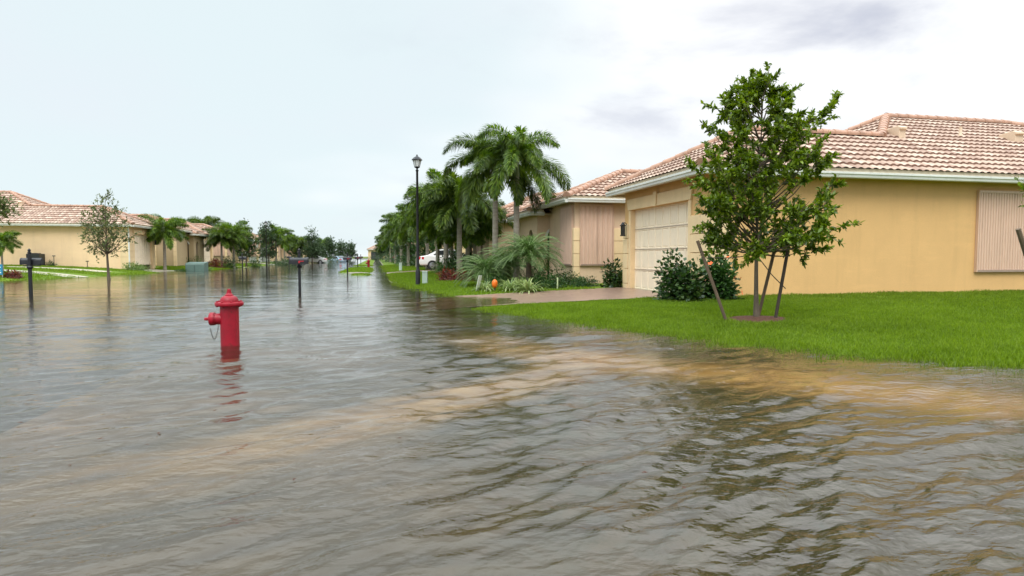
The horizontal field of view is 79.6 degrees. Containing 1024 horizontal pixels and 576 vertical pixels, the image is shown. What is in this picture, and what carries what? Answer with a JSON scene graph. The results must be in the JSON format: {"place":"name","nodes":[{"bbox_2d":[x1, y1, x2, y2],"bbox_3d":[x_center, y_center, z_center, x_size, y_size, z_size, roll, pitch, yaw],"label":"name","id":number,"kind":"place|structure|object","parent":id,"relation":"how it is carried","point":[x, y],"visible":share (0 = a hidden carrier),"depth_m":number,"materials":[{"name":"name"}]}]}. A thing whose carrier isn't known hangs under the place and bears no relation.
{"place":"outdoors","nodes":[
{"label":"outdoors","id":0,"kind":"place"},
{"bbox_2d":[4,270,86,276],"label":"path","id":1,"kind":"structure","parent":0,"point":[63,275],"depth_m":33.09,"materials":[{"name":"concrete"}]},
{"bbox_2d":[7,266,111,271],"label":"path","id":2,"kind":"structure","parent":0,"point":[66,268],"depth_m":37.69,"materials":[{"name":"concrete"}]},
{"bbox_2d":[0,258,367,433],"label":"street","id":3,"kind":"structure","parent":0,"point":[8,421],"depth_m":8.41,"materials":[{"name":"liquid"}]},
{"bbox_2d":[315,235,327,258],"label":"leafy tree","id":4,"kind":"object","parent":3,"relation":"on","point":[323,247],"visible":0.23,"depth_m":104.72,"materials":[{"name":"green plant"}]},
{"bbox_2d":[321,235,339,259],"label":"leafy tree","id":5,"kind":"object","parent":3,"relation":"on","point":[330,245],"visible":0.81,"depth_m":119.24,"materials":[{"name":"green plant"}]},
{"bbox_2d":[330,256,345,261],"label":"parked car","id":6,"kind":"object","parent":3,"relation":"on","point":[340,258],"visible":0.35,"depth_m":116.67,"materials":[{"name":"white paint"}]},
{"bbox_2d":[334,238,350,256],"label":"leafy tree","id":7,"kind":"object","parent":3,"relation":"on","point":[343,250],"visible":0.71,"depth_m":169.17,"materials":[{"name":"green plant"}]},
{"bbox_2d":[344,239,356,258],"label":"leafy tree","id":8,"kind":"object","parent":3,"relation":"on","point":[351,250],"visible":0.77,"depth_m":189.32,"materials":[{"name":"green plant"}]},
{"bbox_2d":[156,263,251,269],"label":"lawn grass","id":9,"kind":"structure","parent":0,"point":[181,267],"depth_m":51.45,"materials":[{"name":"plant"}]},
{"bbox_2d":[255,220,281,263],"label":"leafy tree","id":10,"kind":"object","parent":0,"point":[263,232],"visible":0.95,"depth_m":79.50,"materials":[{"name":"green plant"}]},
{"bbox_2d":[247,300,425,318],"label":"driveway","id":11,"kind":"structure","parent":0,"point":[295,312],"depth_m":13.96,"materials":[{"name":"concrete"}]},
{"bbox_2d":[349,270,433,273],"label":"driveway","id":12,"kind":"structure","parent":0,"point":[392,272],"depth_m":41.95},
{"bbox_2d":[419,249,463,269],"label":"parked car","id":13,"kind":"object","parent":12,"relation":"on","point":[429,259],"visible":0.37,"depth_m":42.96,"materials":[{"name":"white paint"}]},
{"bbox_2d":[373,259,477,332],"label":"sidewalk","id":14,"kind":"structure","parent":0,"point":[414,319],"depth_m":11.98,"materials":[{"name":"concrete"}]},
{"bbox_2d":[0,257,1023,575],"bbox_3d":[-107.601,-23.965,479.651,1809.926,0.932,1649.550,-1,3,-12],"label":"water","id":15,"kind":"structure","parent":0,"point":[864,521],"depth_m":3.81,"materials":[{"name":"liquid"}]},
{"bbox_2d":[0,230,22,270],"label":"feather palm","id":16,"kind":"object","parent":15,"relation":"on","point":[9,244],"visible":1,"depth_m":31.27,"materials":[{"name":"green plant"}]},
{"bbox_2d":[0,191,24,226],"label":"leafy tree","id":17,"kind":"object","parent":15,"relation":"on","point":[6,209],"visible":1,"depth_m":38.44,"materials":[{"name":"green plant"}]},
{"bbox_2d":[0,269,24,278],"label":"croton","id":18,"kind":"object","parent":15,"relation":"on","point":[14,274],"visible":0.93,"depth_m":29.68,"materials":[{"name":"red plant"}]},
{"bbox_2d":[19,249,43,293],"bbox_3d":[-14.539,-0.282,18.586,0.556,1.822,0.328,-1,3,-12],"label":"mailbox","id":19,"kind":"object","parent":15,"relation":"on","point":[29,262],"visible":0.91,"depth_m":18.50,"materials":[{"name":"black plastic"}]},
{"bbox_2d":[26,253,44,264],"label":"air conditioner","id":20,"kind":"object","parent":15,"relation":"on","point":[37,255],"visible":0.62,"depth_m":40.63,"materials":[{"name":"black metal"}]},
{"bbox_2d":[0,264,159,280],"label":"lawn grass","id":21,"kind":"structure","parent":15,"relation":"on","point":[42,276],"depth_m":35.92,"materials":[{"name":"plant"}]},
{"bbox_2d":[0,190,209,268],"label":"tiled house","id":22,"kind":"structure","parent":15,"relation":"on","point":[48,230],"depth_m":42.63,"materials":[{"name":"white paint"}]},
{"bbox_2d":[134,234,150,264],"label":"garage door","id":23,"kind":"structure","parent":22,"relation":"in","point":[142,249],"depth_m":45.62,"materials":[{"name":"paint"}]},
{"bbox_2d":[76,189,140,279],"bbox_3d":[-19.626,-2.580,29.703,2.570,4.570,2.157,0,3,0],"label":"young tree","id":24,"kind":"object","parent":15,"relation":"on","point":[105,244],"visible":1,"depth_m":29.54,"materials":[{"name":"green plant"}]},
{"bbox_2d":[122,261,151,270],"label":"shrub","id":25,"kind":"object","parent":15,"relation":"on","point":[133,266],"visible":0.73,"depth_m":41.88,"materials":[{"name":"green plant"}]},
{"bbox_2d":[138,213,189,270],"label":"feather palm","id":26,"kind":"object","parent":15,"relation":"on","point":[167,230],"visible":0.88,"depth_m":46.82,"materials":[{"name":"green plant"}]},
{"bbox_2d":[110,207,243,262],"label":"tiled house","id":27,"kind":"structure","parent":15,"relation":"on","point":[213,252],"depth_m":67.32,"materials":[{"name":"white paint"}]},
{"bbox_2d":[204,240,209,261],"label":"garage door","id":28,"kind":"structure","parent":27,"relation":"in","point":[206,254],"depth_m":62.82,"materials":[{"name":"paint"}]},
{"bbox_2d":[185,262,207,270],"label":"transformer cabinet","id":29,"kind":"object","parent":15,"relation":"on","point":[196,266],"visible":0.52,"depth_m":47.07,"materials":[{"name":"metal"}]},
{"bbox_2d":[186,215,225,225],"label":"feather palm","id":30,"kind":"object","parent":15,"relation":"on","point":[213,221],"visible":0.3,"depth_m":91.30,"materials":[{"name":"green plant"}]},
{"bbox_2d":[208,258,225,267],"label":"croton","id":31,"kind":"object","parent":15,"relation":"on","point":[216,264],"visible":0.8,"depth_m":54.93,"materials":[{"name":"red plant"}]},
{"bbox_2d":[201,225,241,261],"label":"feather palm","id":32,"kind":"object","parent":15,"relation":"on","point":[216,233],"visible":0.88,"depth_m":56.30,"materials":[{"name":"green plant"}]},
{"bbox_2d":[204,289,243,358],"bbox_3d":[-3.680,0.527,7.886,0.449,1.028,0.340,-2,4,-36],"label":"fire hydrant","id":33,"kind":"object","parent":15,"relation":"on","point":[229,304],"visible":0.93,"depth_m":7.82,"materials":[{"name":"red metal"}]},
{"bbox_2d":[221,255,240,268],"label":"shrub","id":34,"kind":"object","parent":15,"relation":"on","point":[230,263],"visible":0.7,"depth_m":56.74,"materials":[{"name":"green plant"}]},
{"bbox_2d":[213,220,256,267],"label":"feather palm","id":35,"kind":"object","parent":15,"relation":"on","point":[238,228],"visible":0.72,"depth_m":57.40,"materials":[{"name":"green plant"}]},
{"bbox_2d":[231,218,259,266],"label":"leafy tree","id":36,"kind":"object","parent":15,"relation":"on","point":[249,253],"visible":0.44,"depth_m":63.72,"materials":[{"name":"green plant"}]},
{"bbox_2d":[247,259,261,266],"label":"shrub","id":37,"kind":"object","parent":15,"relation":"on","point":[254,261],"visible":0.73,"depth_m":63.93,"materials":[{"name":"green plant"}]},
{"bbox_2d":[244,236,269,261],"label":"tiled house","id":38,"kind":"structure","parent":15,"relation":"on","point":[254,257],"depth_m":84.58,"materials":[{"name":"white paint"}]},
{"bbox_2d":[253,233,286,260],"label":"tiled house","id":39,"kind":"structure","parent":15,"relation":"on","point":[280,253],"depth_m":103.34,"materials":[{"name":"white paint"}]},
{"bbox_2d":[257,224,293,264],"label":"feather palm","id":40,"kind":"object","parent":15,"relation":"on","point":[281,233],"visible":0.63,"depth_m":81.51,"materials":[{"name":"green plant"}]},
{"bbox_2d":[268,256,291,264],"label":"hedge bush","id":41,"kind":"object","parent":15,"relation":"on","point":[283,261],"visible":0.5,"depth_m":77.46,"materials":[{"name":"green plant"}]},
{"bbox_2d":[274,234,296,262],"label":"feather palm","id":42,"kind":"object","parent":15,"relation":"on","point":[283,245],"visible":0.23,"depth_m":94.17,"materials":[{"name":"green plant"}]},
{"bbox_2d":[287,239,303,257],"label":"leafy tree","id":43,"kind":"object","parent":15,"relation":"on","point":[292,251],"visible":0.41,"depth_m":109.24,"materials":[{"name":"green plant"}]},
{"bbox_2d":[289,249,308,292],"bbox_3d":[-6.681,-0.326,19.333,0.562,1.840,0.332,-1,3,-12],"label":"mailbox","id":44,"kind":"object","parent":15,"relation":"on","point":[299,261],"visible":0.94,"depth_m":19.23,"materials":[{"name":"black metal"}]},
{"bbox_2d":[293,235,309,256],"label":"feather palm","id":45,"kind":"object","parent":15,"relation":"on","point":[300,242],"visible":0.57,"depth_m":108.79,"materials":[{"name":"green plant"}]},
{"bbox_2d":[298,227,322,262],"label":"leafy tree","id":46,"kind":"object","parent":15,"relation":"on","point":[312,249],"visible":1,"depth_m":97.47,"materials":[{"name":"green plant"}]},
{"bbox_2d":[343,252,351,273],"bbox_3d":[-10.547,-1.371,39.406,0.562,1.840,0.332,-1,3,-12],"label":"mailbox","id":47,"kind":"object","parent":15,"relation":"on","point":[347,259],"visible":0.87,"depth_m":39.28,"materials":[{"name":"black plastic"}]},
{"bbox_2d":[371,242,386,258],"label":"leafy tree","id":48,"kind":"object","parent":15,"relation":"on","point":[380,253],"visible":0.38,"depth_m":149.17,"materials":[{"name":"green plant"}]},
{"bbox_2d":[367,244,392,259],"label":"tiled house","id":49,"kind":"structure","parent":15,"relation":"on","point":[370,253],"depth_m":199.63,"materials":[{"name":"white paint"}]},
{"bbox_2d":[375,226,396,262],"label":"feather palm","id":50,"kind":"object","parent":15,"relation":"on","point":[383,243],"visible":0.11,"depth_m":86.78,"materials":[{"name":"green plant"}]},
{"bbox_2d":[374,234,397,261],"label":"feather palm","id":51,"kind":"object","parent":15,"relation":"on","point":[384,246],"visible":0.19,"depth_m":104.71,"materials":[{"name":"green plant"}]},
{"bbox_2d":[338,264,435,275],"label":"lawn grass","id":52,"kind":"structure","parent":15,"relation":"on","point":[389,268],"depth_m":47.66,"materials":[{"name":"plant"}]},
{"bbox_2d":[380,213,402,262],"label":"feather palm","id":53,"kind":"object","parent":15,"relation":"on","point":[383,228],"visible":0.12,"depth_m":71.43,"materials":[{"name":"green plant"}]},
{"bbox_2d":[389,237,413,258],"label":"leafy tree","id":54,"kind":"object","parent":15,"relation":"on","point":[395,247],"visible":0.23,"depth_m":83.22,"materials":[{"name":"green plant"}]},
{"bbox_2d":[379,212,425,265],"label":"feather palm","id":55,"kind":"object","parent":15,"relation":"on","point":[390,234],"visible":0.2,"depth_m":59.58,"materials":[{"name":"green plant"}]},
{"bbox_2d":[394,249,414,265],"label":"hedge bush","id":56,"kind":"object","parent":15,"relation":"on","point":[404,260],"visible":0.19,"depth_m":61.57,"materials":[{"name":"green plant"}]},
{"bbox_2d":[397,235,423,261],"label":"leafy tree","id":57,"kind":"object","parent":15,"relation":"on","point":[405,247],"visible":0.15,"depth_m":63.83,"materials":[{"name":"green plant"}]},
{"bbox_2d":[387,203,434,267],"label":"feather palm","id":58,"kind":"object","parent":15,"relation":"on","point":[396,220],"visible":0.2,"depth_m":51.84,"materials":[{"name":"green plant"}]},
{"bbox_2d":[396,206,428,268],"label":"feather palm","id":59,"kind":"object","parent":15,"relation":"on","point":[411,230],"visible":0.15,"depth_m":44.12,"materials":[{"name":"green plant"}]},
{"bbox_2d":[412,155,421,284],"bbox_3d":[-3.598,-2.421,23.406,0.410,5.300,0.355,-1,3,-12],"label":"street lamp","id":60,"kind":"object","parent":15,"relation":"on","point":[417,159],"visible":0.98,"depth_m":23.36,"materials":[{"name":"black metal"}]},
{"bbox_2d":[405,191,439,268],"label":"feather palm","id":61,"kind":"object","parent":15,"relation":"on","point":[408,213],"visible":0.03,"depth_m":37.81,"materials":[{"name":"green plant"}]},
{"bbox_2d":[406,233,441,266],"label":"leafy tree","id":62,"kind":"object","parent":15,"relation":"on","point":[423,247],"visible":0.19,"depth_m":49.64,"materials":[{"name":"green plant"}]},
{"bbox_2d":[422,271,427,283],"bbox_3d":[-3.442,-0.367,24.314,0.220,0.610,0.200,0,3,0],"label":"utility pedestal","id":63,"kind":"object","parent":15,"relation":"on","point":[424,276],"visible":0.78,"depth_m":24.22,"materials":[{"name":"green plastic"}]},
{"bbox_2d":[430,261,443,272],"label":"shrub","id":64,"kind":"object","parent":15,"relation":"on","point":[435,267],"visible":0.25,"depth_m":35.39,"materials":[{"name":"green plant"}]},
{"bbox_2d":[396,167,486,272],"bbox_3d":[-3.650,-3.381,32.675,4.409,5.722,4.744,1,3,20],"label":"feather palm","id":65,"kind":"object","parent":15,"relation":"on","point":[433,173],"visible":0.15,"depth_m":32.31,"materials":[{"name":"green plant"}]},
{"bbox_2d":[415,213,472,266],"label":"feather palm","id":66,"kind":"object","parent":15,"relation":"on","point":[439,243],"visible":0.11,"depth_m":35.34,"materials":[{"name":"green plant"}]},
{"bbox_2d":[436,265,452,280],"bbox_3d":[-2.703,-0.567,25.956,1.058,0.796,1.133,0,3,7],"label":"croton","id":67,"kind":"object","parent":15,"relation":"on","point":[443,275],"visible":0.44,"depth_m":25.87,"materials":[{"name":"red plant"}]},
{"bbox_2d":[436,249,471,274],"bbox_3d":[-3.160,-1.344,32.940,2.782,1.547,1.977,2,4,37],"label":"shrub","id":68,"kind":"object","parent":15,"relation":"on","point":[447,261],"visible":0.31,"depth_m":32.67,"materials":[{"name":"green plant"}]},
{"bbox_2d":[447,254,475,271],"bbox_3d":[-2.281,-1.048,28.988,1.616,1.350,2.030,-1,3,-10],"label":"shrub","id":69,"kind":"object","parent":15,"relation":"on","point":[462,262],"visible":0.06,"depth_m":28.83,"materials":[{"name":"green plant"}]},
{"bbox_2d":[410,170,513,273],"bbox_3d":[-2.363,-2.850,28.427,4.301,5.090,4.490,2,4,39],"label":"feather palm","id":70,"kind":"object","parent":15,"relation":"on","point":[447,193],"visible":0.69,"depth_m":27.66,"materials":[{"name":"green plant"}]},
{"bbox_2d":[435,215,500,265],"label":"feather palm","id":71,"kind":"object","parent":15,"relation":"on","point":[467,237],"visible":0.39,"depth_m":29.12,"materials":[{"name":"green plant"}]},
{"bbox_2d":[435,198,510,264],"bbox_3d":[-1.936,-2.605,30.938,3.951,4.235,3.785,0,3,3],"label":"feather palm","id":72,"kind":"object","parent":15,"relation":"on","point":[454,234],"visible":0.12,"depth_m":30.35,"materials":[{"name":"green plant"}]},
{"bbox_2d":[472,279,497,291],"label":"striped plant","id":73,"kind":"object","parent":15,"relation":"on","point":[486,285],"visible":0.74,"depth_m":18.80,"materials":[{"name":"green plant"}]},
{"bbox_2d":[452,252,520,287],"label":"date palm","id":74,"kind":"object","parent":15,"relation":"on","point":[482,267],"visible":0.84,"depth_m":20.98,"materials":[{"name":"green plant"}]},
{"bbox_2d":[387,271,596,295],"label":"lawn grass","id":75,"kind":"structure","parent":15,"relation":"on","point":[406,279],"depth_m":21.67,"materials":[{"name":"plant"}]},
{"bbox_2d":[443,267,465,280],"bbox_3d":[-2.251,-0.516,25.442,1.090,0.731,1.121,-2,3,-31],"label":"croton","id":76,"kind":"object","parent":75,"relation":"on","point":[453,277],"visible":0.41,"depth_m":25.27,"materials":[{"name":"red plant"}]},
{"bbox_2d":[442,132,542,278],"bbox_3d":[-0.770,-3.179,23.802,4.005,6.200,4.738,-1,3,-12],"label":"foxtail palm","id":77,"kind":"object","parent":15,"relation":"on","point":[485,157],"visible":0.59,"depth_m":23.25,"materials":[{"name":"green plant"}]},
{"bbox_2d":[482,272,514,286],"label":"shrub","id":78,"kind":"object","parent":15,"relation":"on","point":[498,279],"visible":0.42,"depth_m":20.32,"materials":[{"name":"green plant"}]},
{"bbox_2d":[492,277,519,291],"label":"striped plant","id":79,"kind":"object","parent":15,"relation":"on","point":[507,286],"visible":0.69,"depth_m":18.64,"materials":[{"name":"green plant"}]},
{"bbox_2d":[478,244,537,281],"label":"date palm","id":80,"kind":"object","parent":15,"relation":"on","point":[512,264],"visible":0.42,"depth_m":21.64,"materials":[{"name":"green plant"}]},
{"bbox_2d":[458,122,571,279],"bbox_3d":[0.029,-3.040,22.904,4.121,5.995,3.954,2,4,34],"label":"foxtail palm","id":81,"kind":"object","parent":15,"relation":"on","point":[532,160],"visible":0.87,"depth_m":22.09,"materials":[{"name":"green plant"}]},
{"bbox_2d":[472,192,558,269],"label":"tiled house","id":82,"kind":"structure","parent":15,"relation":"on","point":[509,206],"depth_m":31.50,"materials":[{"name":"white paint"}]},
{"bbox_2d":[508,275,546,293],"bbox_3d":[0.512,-0.029,18.245,1.428,0.670,1.449,-1,3,-12],"label":"striped plant","id":83,"kind":"object","parent":15,"relation":"on","point":[527,287],"visible":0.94,"depth_m":18.09,"materials":[{"name":"green plant"}]},
{"bbox_2d":[489,231,566,280],"bbox_3d":[0.538,-0.900,20.397,2.641,2.011,2.544,-1,3,-12],"label":"date palm","id":84,"kind":"object","parent":15,"relation":"on","point":[528,249],"visible":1,"depth_m":20.12,"materials":[{"name":"green plant"}]},
{"bbox_2d":[523,271,553,288],"bbox_3d":[0.813,-0.241,19.616,1.145,0.635,0.871,-2,4,-38],"label":"shrub","id":85,"kind":"object","parent":15,"relation":"on","point":[539,277],"visible":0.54,"depth_m":19.60,"materials":[{"name":"green plant"}]},
{"bbox_2d":[531,262,558,281],"bbox_3d":[1.151,-0.558,22.579,1.125,0.925,1.178,-2,4,-35],"label":"shrub","id":86,"kind":"object","parent":15,"relation":"on","point":[542,272],"visible":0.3,"depth_m":22.54,"materials":[{"name":"green plant"}]},
{"bbox_2d":[544,273,569,288],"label":"shrub","id":87,"kind":"object","parent":15,"relation":"on","point":[554,284],"visible":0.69,"depth_m":19.22,"materials":[{"name":"green plant"}]},
{"bbox_2d":[546,265,572,282],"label":"shrub","id":88,"kind":"object","parent":15,"relation":"on","point":[560,274],"visible":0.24,"depth_m":21.32,"materials":[{"name":"green plant"}]},
{"bbox_2d":[560,271,578,284],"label":"shrub","id":89,"kind":"object","parent":15,"relation":"on","point":[568,281],"visible":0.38,"depth_m":20.68,"materials":[{"name":"green plant"}]},
{"bbox_2d":[570,275,591,287],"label":"shrub","id":90,"kind":"object","parent":15,"relation":"on","point":[581,282],"visible":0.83,"depth_m":19.78,"materials":[{"name":"green plant"}]},
{"bbox_2d":[573,276,600,285],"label":"shrub","id":91,"kind":"object","parent":15,"relation":"on","point":[591,281],"visible":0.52,"depth_m":20.33,"materials":[{"name":"green plant"}]},
{"bbox_2d":[600,258,622,287],"bbox_3d":[3.213,-0.455,19.617,0.876,1.075,0.912,0,3,2],"label":"hibiscus bush","id":92,"kind":"object","parent":15,"relation":"on","point":[615,278],"visible":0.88,"depth_m":19.52,"materials":[{"name":"green plant"}]},
{"bbox_2d":[652,247,712,301],"bbox_3d":[3.775,-0.254,13.654,1.444,1.319,1.266,1,3,20],"label":"hibiscus bush","id":93,"kind":"object","parent":15,"relation":"on","point":[681,281],"visible":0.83,"depth_m":13.51,"materials":[{"name":"green plant"}]},
{"bbox_2d":[696,240,726,319],"bbox_3d":[3.285,-0.076,10.060,0.550,1.412,0.053,1,3,12],"label":"tree stake","id":94,"kind":"object","parent":15,"relation":"on","point":[711,280],"visible":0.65,"depth_m":10.04,"materials":[{"name":"wood"}]},
{"bbox_2d":[698,247,744,299],"bbox_3d":[4.628,-0.308,13.719,1.151,1.391,1.126,0,3,3],"label":"hibiscus bush","id":95,"kind":"object","parent":15,"relation":"on","point":[723,276],"visible":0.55,"depth_m":13.54,"materials":[{"name":"green plant"}]},
{"bbox_2d":[729,315,785,322],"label":"mulch","id":96,"kind":"object","parent":15,"relation":"on","point":[760,318],"visible":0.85,"depth_m":9.94,"materials":[{"name":"wood"}]},
{"bbox_2d":[506,113,1023,295],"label":"corner house","id":97,"kind":"structure","parent":15,"relation":"on","point":[933,203],"depth_m":16.03,"materials":[{"name":"paint"}]},
{"bbox_2d":[635,201,687,290],"bbox_3d":[4.137,-1.086,17.010,0.034,2.400,3.580,-1,3,-12],"label":"garage door","id":98,"kind":"structure","parent":97,"relation":"in","point":[657,229],"depth_m":17.31,"materials":[{"name":"paint"}]},
{"bbox_2d":[759,252,775,314],"bbox_3d":[4.255,-0.158,10.231,0.361,1.500,0.053,2,3,29],"label":"tree stake","id":99,"kind":"object","parent":15,"relation":"on","point":[766,284],"visible":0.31,"depth_m":10.23,"materials":[{"name":"wood"}]},
{"bbox_2d":[681,61,863,316],"bbox_3d":[4.147,-1.551,9.851,2.588,4.169,2.097,2,4,34],"label":"young tree","id":100,"kind":"object","parent":15,"relation":"on","point":[719,200],"visible":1,"depth_m":9.70,"materials":[{"name":"green plant"}]},
{"bbox_2d":[774,245,789,317],"bbox_3d":[4.398,-0.163,9.980,0.323,1.543,0.054,-1,3,-11],"label":"tree stake","id":101,"kind":"object","parent":15,"relation":"on","point":[781,286],"visible":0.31,"depth_m":9.96,"materials":[{"name":"wood"}]},
{"bbox_2d":[782,289,1023,320],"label":"lawn grass","id":102,"kind":"structure","parent":15,"relation":"on","point":[1004,304],"depth_m":12.89,"materials":[{"name":"plant"}]},
{"bbox_2d":[1014,176,1023,206],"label":"young tree","id":103,"kind":"object","parent":15,"relation":"on","point":[1020,184],"visible":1,"depth_m":10.23,"materials":[{"name":"green plant"}]},
{"bbox_2d":[1015,228,1023,255],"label":"tree stake","id":104,"kind":"object","parent":15,"relation":"on","point":[1020,236],"visible":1,"depth_m":9.77,"materials":[{"name":"wood"}]},
{"bbox_2d":[0,0,1023,256],"label":"sky","id":105,"kind":"structure","parent":0,"point":[295,115],"materials":[{"name":"white"}]},
{"bbox_2d":[423,287,665,308],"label":"driveway","id":106,"kind":"structure","parent":0,"point":[577,295],"depth_m":16.66,"materials":[{"name":"concrete"}]},
{"bbox_2d":[471,293,1023,382],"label":"lawn grass","id":107,"kind":"structure","parent":0,"point":[894,330],"depth_m":9.04,"materials":[{"name":"plant"}]},
{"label":"driveway","id":108,"kind":"structure","parent":0,"visible":0},
{"bbox_2d":[305,255,327,262],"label":"parked car","id":109,"kind":"object","parent":108,"relation":"on","point":[321,260],"visible":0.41,"depth_m":99.26,"materials":[{"name":"white paint"}]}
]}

